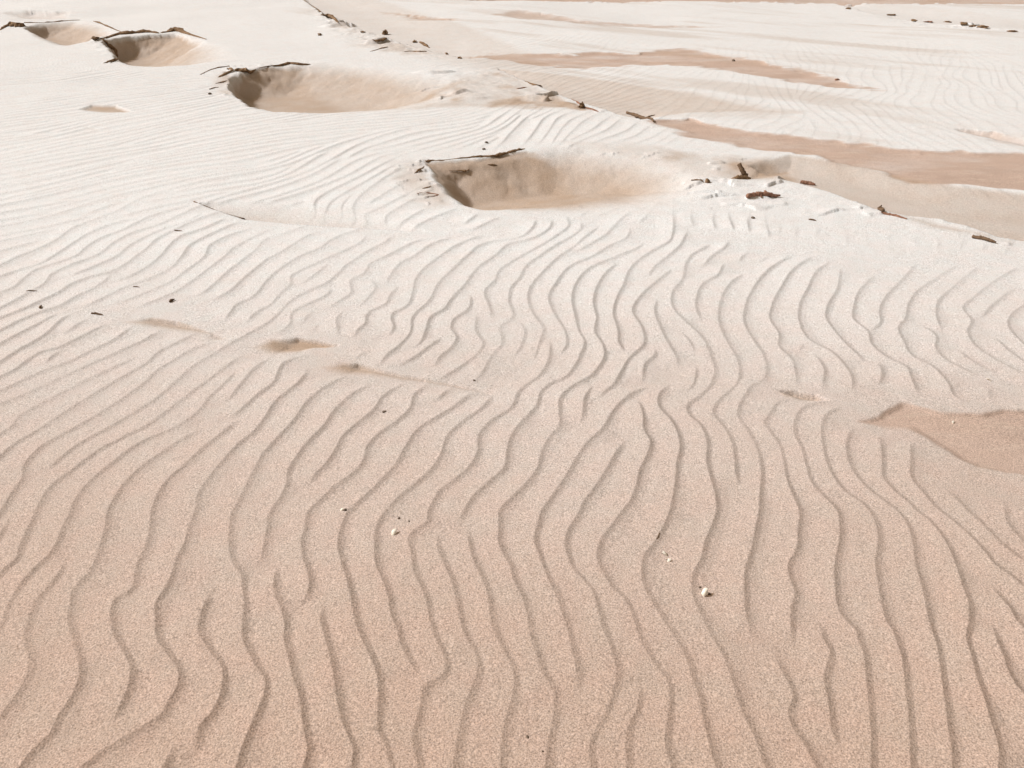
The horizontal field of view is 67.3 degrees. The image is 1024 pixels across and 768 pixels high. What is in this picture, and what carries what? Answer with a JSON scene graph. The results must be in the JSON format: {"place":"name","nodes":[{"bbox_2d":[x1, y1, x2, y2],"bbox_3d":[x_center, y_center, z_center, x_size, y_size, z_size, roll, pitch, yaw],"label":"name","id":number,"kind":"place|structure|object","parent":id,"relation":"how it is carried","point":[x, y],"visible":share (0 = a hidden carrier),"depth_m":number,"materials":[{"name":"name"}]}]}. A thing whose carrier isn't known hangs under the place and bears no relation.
{"place":"outdoors","nodes":[
{"label":"outdoors","id":0,"kind":"place"},
{"bbox_2d":[0,0,1023,767],"bbox_3d":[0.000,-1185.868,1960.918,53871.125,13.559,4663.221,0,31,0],"label":"ground","id":1,"kind":"structure","parent":0,"point":[626,322],"depth_m":2.90,"materials":[{"name":"beige sand"}]},
{"bbox_2d":[0,21,24,29],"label":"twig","id":2,"kind":"object","parent":1,"relation":"on","point":[13,24],"visible":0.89,"depth_m":12.77,"materials":[{"name":"brown wood"}]},
{"bbox_2d":[24,20,73,22],"bbox_3d":[-7.991,-6.303,13.392,0.869,0.033,0.149,-18,36,-28],"label":"crust edge","id":3,"kind":"object","parent":1,"relation":"on","point":[49,21],"visible":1,"depth_m":13.32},
{"bbox_2d":[94,21,120,31],"bbox_3d":[-6.730,-5.958,12.811,0.054,0.042,1.807,-22,37,-31],"label":"crust edge","id":4,"kind":"object","parent":1,"relation":"on","point":[106,25],"visible":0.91,"depth_m":12.84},
{"bbox_2d":[102,39,117,56],"bbox_3d":[-5.950,-4.984,11.423,0.106,0.266,0.171,18,35,27],"label":"crust edge","id":5,"kind":"object","parent":1,"relation":"on","point":[112,47],"visible":0.99,"depth_m":11.41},
{"bbox_2d":[104,58,117,62],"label":"crust edge","id":6,"kind":"object","parent":1,"relation":"on","point":[113,59],"visible":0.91,"depth_m":9.55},
{"bbox_2d":[100,29,158,38],"bbox_3d":[-5.971,-5.347,11.823,0.450,0.107,1.026,18,35,27],"label":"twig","id":7,"kind":"object","parent":1,"relation":"on","point":[132,32],"visible":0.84,"depth_m":12.00,"materials":[{"name":"brown wood"}]},
{"bbox_2d":[160,27,204,38],"bbox_3d":[-5.117,-5.385,11.881,0.381,0.105,1.434,-20,36,-30],"label":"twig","id":8,"kind":"object","parent":1,"relation":"on","point":[180,30],"visible":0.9,"depth_m":12.15,"materials":[{"name":"brown wood"}]},
{"bbox_2d":[227,67,255,73],"bbox_3d":[-3.159,-3.657,8.973,0.329,0.076,0.176,-6,32,-10],"label":"crust edge","id":9,"kind":"object","parent":1,"relation":"on","point":[243,70],"visible":0.99,"depth_m":8.92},
{"bbox_2d":[260,62,309,67],"bbox_3d":[-2.776,-3.870,9.329,0.638,0.044,0.158,-19,36,-29],"label":"crust edge","id":10,"kind":"object","parent":1,"relation":"on","point":[287,63],"visible":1,"depth_m":9.38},
{"bbox_2d":[321,14,338,22],"bbox_3d":[-3.096,-6.370,13.417,0.212,0.120,1.822,-11,33,-18],"label":"crust edge","id":11,"kind":"object","parent":1,"relation":"on","point":[331,16],"visible":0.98,"depth_m":13.88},
{"bbox_2d":[372,37,386,41],"bbox_3d":[-1.875,-4.924,11.004,0.247,0.048,0.067,-23,38,-33],"label":"crust edge","id":12,"kind":"object","parent":1,"relation":"on","point":[382,39],"visible":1,"depth_m":10.97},
{"bbox_2d":[425,148,524,161],"bbox_3d":[-0.246,-1.688,5.709,0.818,0.032,0.099,-15,34,-23],"label":"crust edge","id":13,"kind":"object","parent":1,"relation":"on","point":[499,154],"visible":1,"depth_m":5.71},
{"bbox_2d":[578,101,584,108],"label":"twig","id":14,"kind":"object","parent":1,"relation":"on","point":[581,105],"visible":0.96,"depth_m":7.13,"materials":[{"name":"brown wood"}]},
{"bbox_2d":[572,99,597,111],"bbox_3d":[0.657,-2.675,7.375,0.085,0.069,0.896,-6,32,-10],"label":"twig","id":15,"kind":"object","parent":1,"relation":"on","point":[586,107],"visible":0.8,"depth_m":7.12,"materials":[{"name":"brown wood"}]},
{"bbox_2d":[626,111,654,121],"bbox_3d":[1.167,-2.397,6.913,0.164,0.073,0.604,-13,34,-21],"label":"twig","id":16,"kind":"object","parent":1,"relation":"on","point":[635,115],"visible":0.83,"depth_m":6.94,"materials":[{"name":"brown wood"}]},
{"bbox_2d":[701,588,707,596],"bbox_3d":[0.499,0.539,1.991,0.016,0.009,0.026,24,81,24],"label":"shell","id":17,"kind":"object","parent":1,"relation":"on","point":[704,592],"visible":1,"depth_m":1.99},
{"bbox_2d":[731,163,750,178],"bbox_3d":[1.535,-1.416,5.170,0.147,0.129,0.091,0,31,0],"label":"driftwood stump","id":18,"kind":"object","parent":1,"relation":"on","point":[744,175],"visible":0.88,"depth_m":5.16,"materials":[{"name":"brown wood"}]},
{"bbox_2d":[746,190,780,197],"bbox_3d":[1.575,-1.191,4.833,0.222,0.040,0.060,-7,32,-12],"label":"twig","id":19,"kind":"object","parent":1,"relation":"on","point":[760,194],"visible":1,"depth_m":4.82,"materials":[{"name":"brown wood"}]},
{"bbox_2d":[800,180,815,184],"bbox_3d":[2.021,-1.372,5.258,0.101,0.036,0.038,12,33,19],"label":"twig","id":20,"kind":"object","parent":1,"relation":"on","point":[806,182],"visible":0.94,"depth_m":5.25,"materials":[{"name":"brown wood"}]},
{"bbox_2d":[877,205,884,211],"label":"twig","id":21,"kind":"object","parent":1,"relation":"on","point":[881,208],"visible":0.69,"depth_m":4.59,"materials":[{"name":"brown wood"}]},
{"bbox_2d":[881,212,906,218],"bbox_3d":[2.254,-0.996,4.539,0.153,0.030,0.025,25,39,35],"label":"twig","id":22,"kind":"object","parent":1,"relation":"on","point":[890,214],"visible":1,"depth_m":4.54,"materials":[{"name":"brown wood"}]},
{"bbox_2d":[976,25,988,28],"bbox_3d":[7.501,-5.681,12.263,0.107,0.071,0.177,-24,38,-33],"label":"crust lump","id":23,"kind":"object","parent":1,"relation":"on","point":[983,26],"visible":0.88,"depth_m":12.23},
{"bbox_2d":[972,235,995,242],"bbox_3d":[2.571,-0.791,4.191,0.026,0.028,0.125,-22,37,-32],"label":"twig","id":24,"kind":"object","parent":1,"relation":"on","point":[980,237],"visible":1,"depth_m":4.19,"materials":[{"name":"brown wood"}]}
]}

